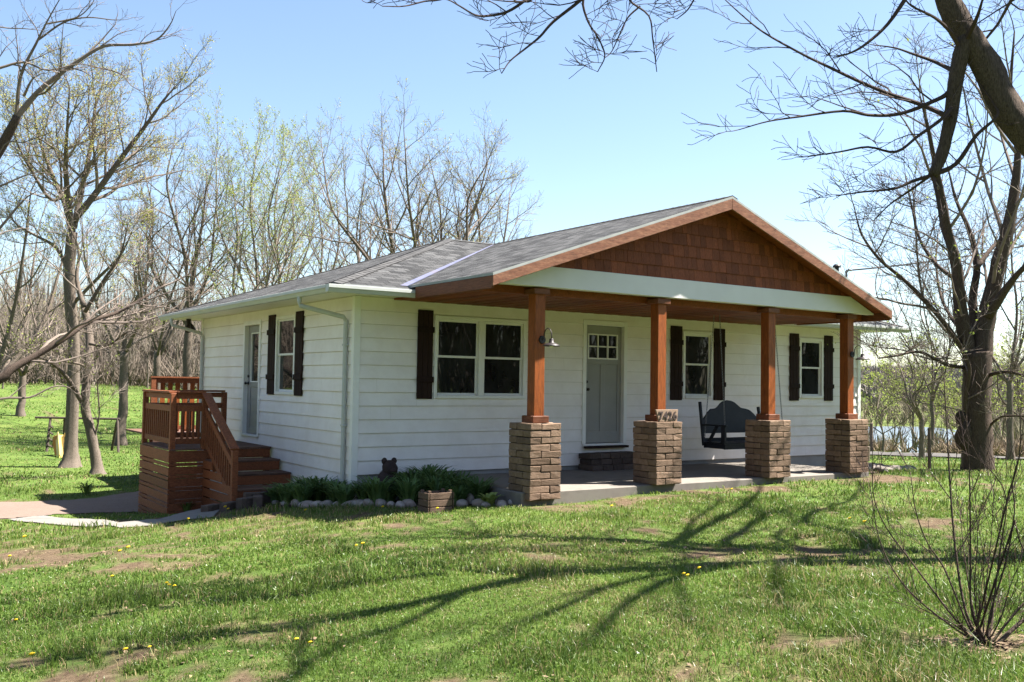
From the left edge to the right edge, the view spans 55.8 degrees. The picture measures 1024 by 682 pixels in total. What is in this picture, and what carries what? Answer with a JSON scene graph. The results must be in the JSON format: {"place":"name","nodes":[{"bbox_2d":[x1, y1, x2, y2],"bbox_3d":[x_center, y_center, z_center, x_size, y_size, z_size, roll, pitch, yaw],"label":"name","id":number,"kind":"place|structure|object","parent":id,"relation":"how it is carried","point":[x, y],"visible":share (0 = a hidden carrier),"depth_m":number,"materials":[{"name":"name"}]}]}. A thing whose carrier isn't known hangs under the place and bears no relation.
{"place":"outdoors","nodes":[
{"label":"outdoors","id":0,"kind":"place"},
{"bbox_2d":[0,379,1023,681],"bbox_3d":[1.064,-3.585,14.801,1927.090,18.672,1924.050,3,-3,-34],"label":"lawn","id":1,"kind":"structure","parent":0,"point":[46,555],"depth_m":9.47,"materials":[{"name":"plant"}]},
{"bbox_2d":[0,244,20,327],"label":"tree","id":2,"kind":"object","parent":1,"relation":"on","point":[5,284],"visible":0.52,"depth_m":65.05,"materials":[{"name":"grey plant"}]},
{"bbox_2d":[0,282,38,388],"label":"tree","id":3,"kind":"object","parent":1,"relation":"on","point":[13,323],"visible":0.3,"depth_m":61.89,"materials":[{"name":"brown plant"}]},
{"bbox_2d":[1,286,40,383],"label":"tree","id":4,"kind":"object","parent":1,"relation":"on","point":[16,319],"visible":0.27,"depth_m":73.98,"materials":[{"name":"brown plant"}]},
{"bbox_2d":[0,241,63,337],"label":"tree","id":5,"kind":"object","parent":1,"relation":"on","point":[15,281],"visible":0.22,"depth_m":84.20,"materials":[{"name":"brown plant"}]},
{"bbox_2d":[0,258,78,396],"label":"tree","id":6,"kind":"object","parent":1,"relation":"on","point":[29,314],"visible":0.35,"depth_m":57.68,"materials":[{"name":"brown plant"}]},
{"bbox_2d":[0,220,97,416],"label":"yard tree","id":7,"kind":"object","parent":1,"relation":"on","point":[20,409],"visible":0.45,"depth_m":45.68,"materials":[{"name":"grey plant"}]},
{"bbox_2d":[17,252,90,385],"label":"tree","id":8,"kind":"object","parent":1,"relation":"on","point":[62,325],"visible":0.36,"depth_m":66.79,"materials":[{"name":"brown plant"}]},
{"bbox_2d":[52,432,64,457],"bbox_3d":[-14.491,3.340,31.042,0.373,0.865,1.216,3,-3,-34],"label":"play slide","id":9,"kind":"object","parent":1,"relation":"on","point":[58,443],"visible":0.68,"depth_m":31.16,"materials":[{"name":"yellow plastic"}]},
{"bbox_2d":[0,136,117,372],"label":"budding tree","id":10,"kind":"object","parent":1,"relation":"on","point":[7,361],"visible":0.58,"depth_m":30.02,"materials":[{"name":"green plant"}]},
{"bbox_2d":[35,416,119,452],"bbox_3d":[-14.787,3.252,33.098,3.139,1.293,1.083,1,-3,0],"label":"swing set","id":11,"kind":"object","parent":1,"relation":"on","point":[50,426],"visible":0.64,"depth_m":33.09,"materials":[{"name":"brown wood"}]},
{"bbox_2d":[25,214,138,385],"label":"tree","id":12,"kind":"object","parent":1,"relation":"on","point":[97,352],"visible":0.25,"depth_m":69.70,"materials":[{"name":"brown plant"}]},
{"bbox_2d":[1,178,166,474],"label":"yard tree","id":13,"kind":"object","parent":1,"relation":"on","point":[83,399],"visible":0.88,"depth_m":24.32,"materials":[{"name":"grey plant"}]},
{"bbox_2d":[63,290,110,353],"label":"tree","id":14,"kind":"object","parent":1,"relation":"on","point":[81,321],"visible":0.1,"depth_m":77.13,"materials":[{"name":"brown plant"}]},
{"bbox_2d":[73,481,103,494],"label":"weed tuft","id":15,"kind":"object","parent":1,"relation":"on","point":[87,489],"visible":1,"depth_m":20.15,"materials":[{"name":"green plant"}]},
{"bbox_2d":[0,341,199,388],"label":"thicket brush","id":16,"kind":"object","parent":1,"relation":"on","point":[137,372],"visible":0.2,"depth_m":72.60,"materials":[{"name":"plant"}]},
{"bbox_2d":[0,486,214,517],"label":"gravel drive","id":17,"kind":"structure","parent":1,"relation":"on","point":[126,502],"depth_m":18.05,"materials":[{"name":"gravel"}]},
{"bbox_2d":[0,32,219,467],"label":"yard tree","id":18,"kind":"object","parent":1,"relation":"on","point":[71,457],"visible":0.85,"depth_m":27.73,"materials":[{"name":"grey plant"}]},
{"bbox_2d":[0,0,219,399],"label":"overhanging tree","id":19,"kind":"object","parent":1,"relation":"on","point":[5,141],"visible":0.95,"depth_m":20.91,"materials":[{"name":"brown plant"}]},
{"bbox_2d":[11,508,218,526],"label":"concrete walk","id":20,"kind":"structure","parent":1,"relation":"on","point":[191,514],"depth_m":14.31,"materials":[{"name":"concrete"}]},
{"bbox_2d":[0,254,231,369],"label":"woods","id":21,"kind":"object","parent":1,"relation":"on","point":[173,351],"visible":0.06,"depth_m":87.97,"materials":[{"name":"plant"}]},
{"bbox_2d":[40,176,218,445],"bbox_3d":[-13.960,-1.000,36.919,6.043,10.298,6.023,0,-3,23],"label":"yard tree","id":22,"kind":"object","parent":1,"relation":"on","point":[123,398],"visible":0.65,"depth_m":36.60,"materials":[{"name":"grey plant"}]},
{"bbox_2d":[94,298,165,369],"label":"tree","id":23,"kind":"object","parent":1,"relation":"on","point":[136,348],"visible":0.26,"depth_m":63.50,"materials":[{"name":"brown plant"}]},
{"bbox_2d":[85,243,176,371],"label":"tree","id":24,"kind":"object","parent":1,"relation":"on","point":[123,303],"visible":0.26,"depth_m":82.71,"materials":[{"name":"brown plant"}]},
{"bbox_2d":[124,263,175,387],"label":"tree","id":25,"kind":"object","parent":1,"relation":"on","point":[147,385],"visible":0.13,"depth_m":70.09,"materials":[{"name":"brown plant"}]},
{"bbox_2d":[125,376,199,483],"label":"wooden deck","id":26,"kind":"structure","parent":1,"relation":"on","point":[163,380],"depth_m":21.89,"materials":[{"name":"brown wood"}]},
{"bbox_2d":[142,247,199,363],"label":"tree","id":27,"kind":"object","parent":1,"relation":"on","point":[169,352],"visible":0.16,"depth_m":85.51,"materials":[{"name":"brown plant"}]},
{"bbox_2d":[96,167,247,402],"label":"tall bare tree","id":28,"kind":"object","parent":1,"relation":"on","point":[160,347],"visible":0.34,"depth_m":43.12,"materials":[{"name":"grey plant"}]},
{"bbox_2d":[128,251,215,376],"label":"tree","id":29,"kind":"object","parent":1,"relation":"on","point":[177,351],"visible":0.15,"depth_m":68.81,"materials":[{"name":"brown plant"}]},
{"bbox_2d":[93,99,273,402],"bbox_3d":[-13.132,-2.507,39.018,7.220,13.486,8.457,3,-3,-34],"label":"tall bare tree","id":30,"kind":"object","parent":1,"relation":"on","point":[187,348],"visible":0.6,"depth_m":39.67,"materials":[{"name":"grey plant"}]},
{"bbox_2d":[179,498,194,511],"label":"weed tuft","id":31,"kind":"object","parent":1,"relation":"on","point":[186,506],"visible":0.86,"depth_m":15.92,"materials":[{"name":"green plant"}]},
{"bbox_2d":[157,282,221,374],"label":"tree","id":32,"kind":"object","parent":1,"relation":"on","point":[193,355],"visible":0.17,"depth_m":61.30,"materials":[{"name":"brown plant"}]},
{"bbox_2d":[201,503,218,511],"bbox_3d":[-4.496,2.523,14.415,0.151,0.173,0.309,0,-3,21],"label":"edging block","id":33,"kind":"object","parent":1,"relation":"on","point":[209,507],"depth_m":14.30,"materials":[{"name":"concrete"}]},
{"bbox_2d":[138,389,293,514],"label":"wooden deck","id":34,"kind":"structure","parent":1,"relation":"on","point":[221,453],"depth_m":16.04,"materials":[{"name":"wood"}]},
{"bbox_2d":[179,236,268,330],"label":"tree","id":35,"kind":"object","parent":1,"relation":"on","point":[223,280],"visible":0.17,"depth_m":67.44,"materials":[{"name":"brown plant"}]},
{"bbox_2d":[219,501,235,511],"bbox_3d":[-4.215,2.479,14.364,0.149,0.173,0.304,0,-3,16],"label":"edging block","id":36,"kind":"object","parent":1,"relation":"on","point":[230,505],"depth_m":14.24,"materials":[{"name":"concrete"}]},
{"bbox_2d":[236,496,252,509],"bbox_3d":[-3.942,2.412,14.358,0.146,0.175,0.310,-1,-3,36],"label":"edging block","id":37,"kind":"object","parent":1,"relation":"on","point":[246,502],"depth_m":14.25,"materials":[{"name":"concrete"}]},
{"bbox_2d":[151,86,344,299],"bbox_3d":[-10.706,-2.952,38.885,8.539,14.293,7.628,3,-3,-34],"label":"budding tree","id":38,"kind":"object","parent":1,"relation":"on","point":[238,237],"visible":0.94,"depth_m":38.30,"materials":[{"name":"green plant"}]},
{"bbox_2d":[253,495,262,507],"bbox_3d":[-3.785,2.391,14.395,0.144,0.179,0.305,2,-3,-14],"label":"edging block","id":39,"kind":"object","parent":1,"relation":"on","point":[257,500],"depth_m":14.25,"materials":[{"name":"concrete"}]},
{"bbox_2d":[209,122,356,289],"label":"budding tree","id":40,"kind":"object","parent":1,"relation":"on","point":[285,238],"visible":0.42,"depth_m":45.74,"materials":[{"name":"green plant"}]},
{"bbox_2d":[264,114,430,279],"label":"spreading tree","id":41,"kind":"object","parent":1,"relation":"on","point":[364,196],"visible":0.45,"depth_m":41.27,"materials":[{"name":"grey plant"}]},
{"bbox_2d":[263,500,471,505],"bbox_3d":[-1.927,2.384,14.252,4.380,0.295,1.644,0,-3,19],"label":"garden bed","id":42,"kind":"object","parent":1,"relation":"on","point":[394,502],"visible":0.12,"depth_m":14.21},
{"bbox_2d":[243,492,264,503],"bbox_3d":[-3.928,2.390,14.694,0.300,0.181,0.149,3,-3,-34],"label":"edging block","id":43,"kind":"object","parent":42,"relation":"on","point":[247,494],"depth_m":14.65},
{"bbox_2d":[262,486,279,502],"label":"daylily clump","id":44,"kind":"object","parent":42,"relation":"on","point":[272,494],"visible":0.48,"depth_m":14.62,"materials":[{"name":"green plant"}]},
{"bbox_2d":[263,482,303,502],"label":"daylily clump","id":45,"kind":"object","parent":42,"relation":"on","point":[282,493],"visible":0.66,"depth_m":14.33,"materials":[{"name":"green plant"}]},
{"bbox_2d":[281,482,324,502],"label":"daylily clump","id":46,"kind":"object","parent":42,"relation":"on","point":[300,493],"visible":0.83,"depth_m":14.00,"materials":[{"name":"green plant"}]},
{"bbox_2d":[284,475,323,500],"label":"daylily clump","id":47,"kind":"object","parent":42,"relation":"on","point":[297,479],"visible":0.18,"depth_m":14.82,"materials":[{"name":"green plant"}]},
{"bbox_2d":[298,500,313,507],"bbox_3d":[-2.946,2.356,13.883,0.260,0.123,0.257,2,-3,-23],"label":"garden stone","id":48,"kind":"object","parent":42,"relation":"on","point":[306,503],"visible":0.63,"depth_m":13.82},
{"bbox_2d":[288,474,337,501],"bbox_3d":[-2.926,2.216,14.408,0.874,0.413,0.907,3,-3,-34],"label":"daylily clump","id":49,"kind":"object","parent":42,"relation":"on","point":[319,496],"visible":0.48,"depth_m":14.29,"materials":[{"name":"green plant"}]},
{"bbox_2d":[310,478,350,502],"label":"daylily clump","id":50,"kind":"object","parent":42,"relation":"on","point":[326,491],"visible":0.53,"depth_m":14.02,"materials":[{"name":"green plant"}]},
{"bbox_2d":[324,483,361,506],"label":"daylily clump","id":51,"kind":"object","parent":42,"relation":"on","point":[342,494],"visible":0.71,"depth_m":13.61,"materials":[{"name":"green plant"}]},
{"bbox_2d":[350,499,364,505],"bbox_3d":[-2.136,2.288,13.542,0.284,0.137,0.209,1,-12,-9],"label":"garden stone","id":52,"kind":"object","parent":42,"relation":"on","point":[360,501],"visible":0.57,"depth_m":13.48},
{"bbox_2d":[346,484,370,499],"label":"daylily clump","id":53,"kind":"object","parent":42,"relation":"on","point":[362,494],"visible":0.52,"depth_m":13.57,"materials":[{"name":"green plant"}]},
{"bbox_2d":[354,475,396,504],"bbox_3d":[-1.884,2.104,13.608,0.859,0.391,0.804,3,-3,-34],"label":"daylily clump","id":54,"kind":"object","parent":42,"relation":"on","point":[376,486],"visible":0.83,"depth_m":13.47,"materials":[{"name":"green plant"}]},
{"bbox_2d":[377,457,398,493],"bbox_3d":[-1.799,1.983,14.079,0.298,0.568,0.343,3,-3,-34],"label":"animal statue","id":55,"kind":"object","parent":42,"relation":"on","point":[389,468],"visible":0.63,"depth_m":14.02,"materials":[{"name":"stone"}]},
{"bbox_2d":[381,488,398,501],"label":"daylily clump","id":56,"kind":"object","parent":42,"relation":"on","point":[390,496],"visible":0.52,"depth_m":13.57,"materials":[{"name":"green plant"}]},
{"bbox_2d":[403,499,415,507],"bbox_3d":[-1.421,2.247,13.318,0.215,0.140,0.210,1,-3,6],"label":"garden stone","id":57,"kind":"object","parent":42,"relation":"on","point":[410,503],"visible":0.75,"depth_m":13.23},
{"bbox_2d":[389,476,431,502],"bbox_3d":[-1.446,2.100,13.461,0.731,0.369,0.796,1,-3,8],"label":"daylily clump","id":58,"kind":"object","parent":42,"relation":"on","point":[407,490],"visible":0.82,"depth_m":13.34,"materials":[{"name":"green plant"}]},
{"bbox_2d":[389,469,436,501],"bbox_3d":[-1.453,2.093,13.949,0.886,0.456,0.894,1,-3,1],"label":"daylily clump","id":59,"kind":"object","parent":42,"relation":"on","point":[404,475],"visible":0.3,"depth_m":13.79,"materials":[{"name":"green plant"}]},
{"bbox_2d":[398,463,456,498],"bbox_3d":[-1.335,2.125,14.566,1.097,0.518,1.104,3,-3,-34],"label":"daylily clump","id":60,"kind":"object","parent":42,"relation":"on","point":[425,469],"visible":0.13,"depth_m":14.53,"materials":[{"name":"green plant"}]},
{"bbox_2d":[406,465,466,490],"bbox_3d":[-1.137,2.082,14.026,1.009,0.499,1.105,0,-3,16],"label":"daylily clump","id":61,"kind":"object","parent":42,"relation":"on","point":[432,472],"visible":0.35,"depth_m":13.91,"materials":[{"name":"green plant"}]},
{"bbox_2d":[419,474,463,490],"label":"daylily clump","id":62,"kind":"object","parent":42,"relation":"on","point":[433,485],"visible":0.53,"depth_m":13.49,"materials":[{"name":"green plant"}]},
{"bbox_2d":[446,484,475,504],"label":"daylily clump","id":63,"kind":"object","parent":42,"relation":"on","point":[461,492],"visible":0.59,"depth_m":13.21,"materials":[{"name":"green plant"}]},
{"bbox_2d":[456,499,467,506],"bbox_3d":[-0.676,2.218,13.138,0.170,0.135,0.229,7,3,4],"label":"garden stone","id":64,"kind":"object","parent":42,"relation":"on","point":[461,502],"visible":0.79,"depth_m":13.07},
{"bbox_2d":[435,470,489,490],"bbox_3d":[-0.745,2.094,13.875,0.905,0.435,0.899,1,-3,-2],"label":"daylily clump","id":65,"kind":"object","parent":42,"relation":"on","point":[458,478],"visible":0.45,"depth_m":13.72,"materials":[{"name":"green plant"}]},
{"bbox_2d":[472,499,483,506],"bbox_3d":[-0.447,2.211,13.095,0.190,0.151,0.297,-3,-7,-24],"label":"garden stone","id":66,"kind":"object","parent":42,"relation":"on","point":[477,502],"visible":0.63,"depth_m":13.00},
{"bbox_2d":[456,475,500,498],"bbox_3d":[-0.471,2.088,13.501,0.791,0.368,0.831,3,-3,-34],"label":"daylily clump","id":67,"kind":"object","parent":42,"relation":"on","point":[479,488],"visible":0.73,"depth_m":13.41,"materials":[{"name":"green plant"}]},
{"bbox_2d":[271,77,525,266],"bbox_3d":[-3.439,-2.770,36.562,9.892,13.528,10.578,-1,-3,36],"label":"spreading tree","id":68,"kind":"object","parent":1,"relation":"on","point":[413,238],"visible":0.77,"depth_m":35.42,"materials":[{"name":"grey plant"}]},
{"bbox_2d":[418,488,453,512],"bbox_3d":[-0.991,2.094,12.622,0.388,0.300,0.268,3,-3,-34],"label":"wooden crate","id":69,"kind":"object","parent":1,"relation":"on","point":[441,499],"visible":0.92,"depth_m":12.53,"materials":[{"name":"brown wood"}]},
{"bbox_2d":[365,123,543,254],"bbox_3d":[-2.410,-2.336,40.504,8.964,13.058,9.632,3,-3,-34],"label":"spreading tree","id":70,"kind":"object","parent":1,"relation":"on","point":[461,211],"visible":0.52,"depth_m":39.18,"materials":[{"name":"grey plant"}]},
{"bbox_2d":[479,492,499,505],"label":"pale hosta","id":71,"kind":"object","parent":1,"relation":"on","point":[491,497],"visible":0.86,"depth_m":12.98,"materials":[{"name":"green plant"}]},
{"bbox_2d":[0,484,1023,678],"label":"leaf litter","id":72,"kind":"object","parent":1,"relation":"on","point":[937,637],"visible":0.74,"depth_m":6.35,"materials":[{"name":"brown plant"}]},
{"bbox_2d":[158,195,910,500],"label":"house","id":73,"kind":"structure","parent":1,"relation":"on","point":[435,353],"depth_m":15.61,"materials":[{"name":"white"}]},
{"bbox_2d":[185,319,195,332],"bbox_3d":[-6.854,-0.317,20.596,0.148,0.295,0.399,1,-3,0],"label":"flood light","id":74,"kind":"object","parent":73,"relation":"attached to","point":[189,324],"visible":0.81,"depth_m":20.51,"materials":[{"name":"brown metal"}]},
{"bbox_2d":[240,319,262,436],"bbox_3d":[-4.780,0.687,17.883,0.150,2.135,0.930,3,-3,-34],"label":"door","id":75,"kind":"structure","parent":73,"relation":"in","point":[251,379],"depth_m":18.06,"materials":[{"name":"grey paint"}]},
{"bbox_2d":[274,314,295,394],"bbox_3d":[-3.848,0.239,16.512,0.106,1.350,0.890,3,-3,-34],"label":"window","id":76,"kind":"structure","parent":73,"relation":"in","point":[285,335],"depth_m":16.60,"materials":[{"name":"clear glass"}]},
{"bbox_2d":[433,315,526,398],"bbox_3d":[-0.506,0.276,15.498,1.740,1.290,0.106,3,-3,-34],"label":"window","id":77,"kind":"structure","parent":73,"relation":"in","point":[475,358],"depth_m":15.46,"materials":[{"name":"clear glass"}]},
{"bbox_2d":[539,328,559,347],"bbox_3d":[0.503,-0.040,13.022,0.236,0.276,0.338,3,-3,-34],"label":"barn lamp","id":78,"kind":"object","parent":73,"relation":"attached to","point":[550,344],"visible":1,"depth_m":12.98,"materials":[{"name":"white metal"}]},
{"bbox_2d":[581,320,627,445],"bbox_3d":[1.601,0.736,16.942,1.000,2.175,0.150,3,-3,-34],"label":"door","id":79,"kind":"structure","parent":73,"relation":"in","point":[604,361],"depth_m":16.99,"materials":[{"name":"grey paint"}]},
{"bbox_2d":[655,409,677,421],"bbox_3d":[2.284,1.099,14.234,0.448,0.178,0.051,3,-3,-34],"label":"number plaque","id":80,"kind":"object","parent":73,"relation":"attached to","point":[667,415],"visible":1,"depth_m":14.22,"materials":[{"name":"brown wood"}]},
{"bbox_2d":[682,331,712,398],"bbox_3d":[3.484,0.454,18.214,0.780,1.260,0.106,3,-3,-34],"label":"window","id":81,"kind":"structure","parent":73,"relation":"in","point":[696,352],"depth_m":18.23,"materials":[{"name":"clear glass"}]},
{"bbox_2d":[698,315,782,449],"bbox_3d":[4.076,0.700,17.142,1.614,2.372,0.652,3,-3,-34],"label":"porch swing","id":82,"kind":"object","parent":73,"relation":"hanging from","point":[724,418],"visible":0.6,"depth_m":17.08,"materials":[{"name":"black paint"}]},
{"bbox_2d":[799,338,823,397],"bbox_3d":[6.190,0.567,20.055,0.750,1.240,0.106,3,-3,-34],"label":"window","id":83,"kind":"structure","parent":73,"relation":"in","point":[811,353],"depth_m":20.08,"materials":[{"name":"white glass"}]},
{"bbox_2d":[850,345,869,360],"bbox_3d":[6.055,0.213,16.800,0.236,0.276,0.338,3,-3,-34],"label":"barn lamp","id":84,"kind":"object","parent":73,"relation":"attached to","point":[862,357],"visible":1,"depth_m":16.75,"materials":[{"name":"white metal"}]},
{"bbox_2d":[846,246,1021,270],"bbox_3d":[13.264,-2.602,28.757,7.155,1.306,0.048,1,-3,-10],"label":"utility cable","id":85,"kind":"object","parent":73,"relation":"on","point":[906,264],"visible":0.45,"depth_m":28.38,"materials":[{"name":"rubber"}]},
{"bbox_2d":[362,0,1023,258],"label":"leaning tree","id":86,"kind":"object","parent":1,"relation":"on","point":[976,53],"visible":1,"depth_m":9.48,"materials":[{"name":"brown plant"}]},
{"bbox_2d":[869,423,872,450],"bbox_3d":[12.269,3.405,33.001,0.125,1.211,0.120,3,-3,-34],"label":"fence post","id":87,"kind":"object","parent":1,"relation":"on","point":[871,432],"visible":0.68,"depth_m":32.97,"materials":[{"name":"grey wood"}]},
{"bbox_2d":[861,347,939,451],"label":"sapling tree","id":88,"kind":"object","parent":1,"relation":"on","point":[877,406],"visible":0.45,"depth_m":47.85,"materials":[{"name":"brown plant"}]},
{"bbox_2d":[879,407,924,436],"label":"sapling tree","id":89,"kind":"object","parent":1,"relation":"on","point":[901,421],"visible":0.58,"depth_m":79.03,"materials":[{"name":"green plant"}]},
{"bbox_2d":[786,0,1023,470],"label":"forked tree","id":90,"kind":"object","parent":1,"relation":"on","point":[974,341],"visible":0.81,"depth_m":19.63,"materials":[{"name":"brown plant"}]},
{"bbox_2d":[875,356,943,449],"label":"sapling tree","id":91,"kind":"object","parent":1,"relation":"on","point":[912,392],"visible":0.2,"depth_m":75.44,"materials":[{"name":"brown plant"}]},
{"bbox_2d":[865,323,961,458],"bbox_3d":[11.610,1.525,27.628,2.687,4.039,2.987,3,-3,-34],"label":"sapling tree","id":92,"kind":"object","parent":1,"relation":"on","point":[913,404],"visible":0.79,"depth_m":27.96,"materials":[{"name":"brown plant"}]},
{"bbox_2d":[927,428,930,470],"bbox_3d":[8.354,2.273,19.338,0.069,1.061,0.090,0,-3,11],"label":"fence post","id":93,"kind":"object","parent":1,"relation":"on","point":[929,444],"visible":0.77,"depth_m":19.32,"materials":[{"name":"grey wood"}]},
{"bbox_2d":[847,311,1023,647],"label":"bare shrub","id":94,"kind":"object","parent":1,"relation":"on","point":[978,634],"visible":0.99,"depth_m":6.25,"materials":[{"name":"brown plant"}]},
{"bbox_2d":[849,136,1023,459],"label":"spreading tree","id":95,"kind":"object","parent":1,"relation":"on","point":[1009,385],"visible":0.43,"depth_m":30.36,"materials":[{"name":"brown plant"}]},
{"bbox_2d":[867,216,1007,448],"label":"spreading tree","id":96,"kind":"object","parent":1,"relation":"on","point":[932,424],"visible":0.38,"depth_m":41.97,"materials":[{"name":"brown plant"}]},
{"bbox_2d":[861,362,1023,406],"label":"woods","id":97,"kind":"object","parent":1,"relation":"on","point":[866,392],"visible":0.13,"depth_m":173.58,"materials":[{"name":"plant"}]},
{"bbox_2d":[861,394,1023,452],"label":"pond brush","id":98,"kind":"object","parent":1,"relation":"on","point":[1016,427],"visible":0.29,"depth_m":115.31,"materials":[{"name":"plant"}]},
{"bbox_2d":[867,431,1023,456],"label":"dry brush","id":99,"kind":"object","parent":1,"relation":"on","point":[999,449],"visible":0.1,"depth_m":35.51,"materials":[{"name":"plant"}]},
{"bbox_2d":[914,359,1003,439],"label":"sapling tree","id":100,"kind":"object","parent":1,"relation":"on","point":[951,406],"visible":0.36,"depth_m":52.82,"materials":[{"name":"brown plant"}]},
{"bbox_2d":[929,343,1023,442],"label":"sapling tree","id":101,"kind":"object","parent":1,"relation":"on","point":[998,408],"visible":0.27,"depth_m":48.86,"materials":[{"name":"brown plant"}]},
{"bbox_2d":[947,302,1023,420],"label":"spreading tree","id":102,"kind":"object","parent":1,"relation":"on","point":[1017,382],"visible":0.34,"depth_m":38.42,"materials":[{"name":"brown plant"}]},
{"bbox_2d":[0,0,1023,367],"label":"sky","id":103,"kind":"structure","parent":0,"point":[609,143],"materials":[{"name":"blue"}]},
{"bbox_2d":[456,462,868,506],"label":"porch floor","id":104,"kind":"structure","parent":0,"point":[577,485],"depth_m":14.93,"materials":[{"name":"concrete"}]},
{"bbox_2d":[578,451,633,470],"bbox_3d":[1.729,2.068,16.682,1.186,0.299,0.403,3,-3,-34],"label":"block step","id":105,"kind":"object","parent":104,"relation":"on","point":[606,461],"visible":0.94,"depth_m":16.46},
{"bbox_2d":[868,426,955,452],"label":"pond water","id":106,"kind":"structure","parent":0,"point":[896,432],"depth_m":105.02,"materials":[{"name":"blue liquid"}]},
{"bbox_2d":[870,451,1023,458],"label":"gravel road","id":107,"kind":"structure","parent":0,"point":[916,454],"depth_m":31.49,"materials":[{"name":"gravel"}]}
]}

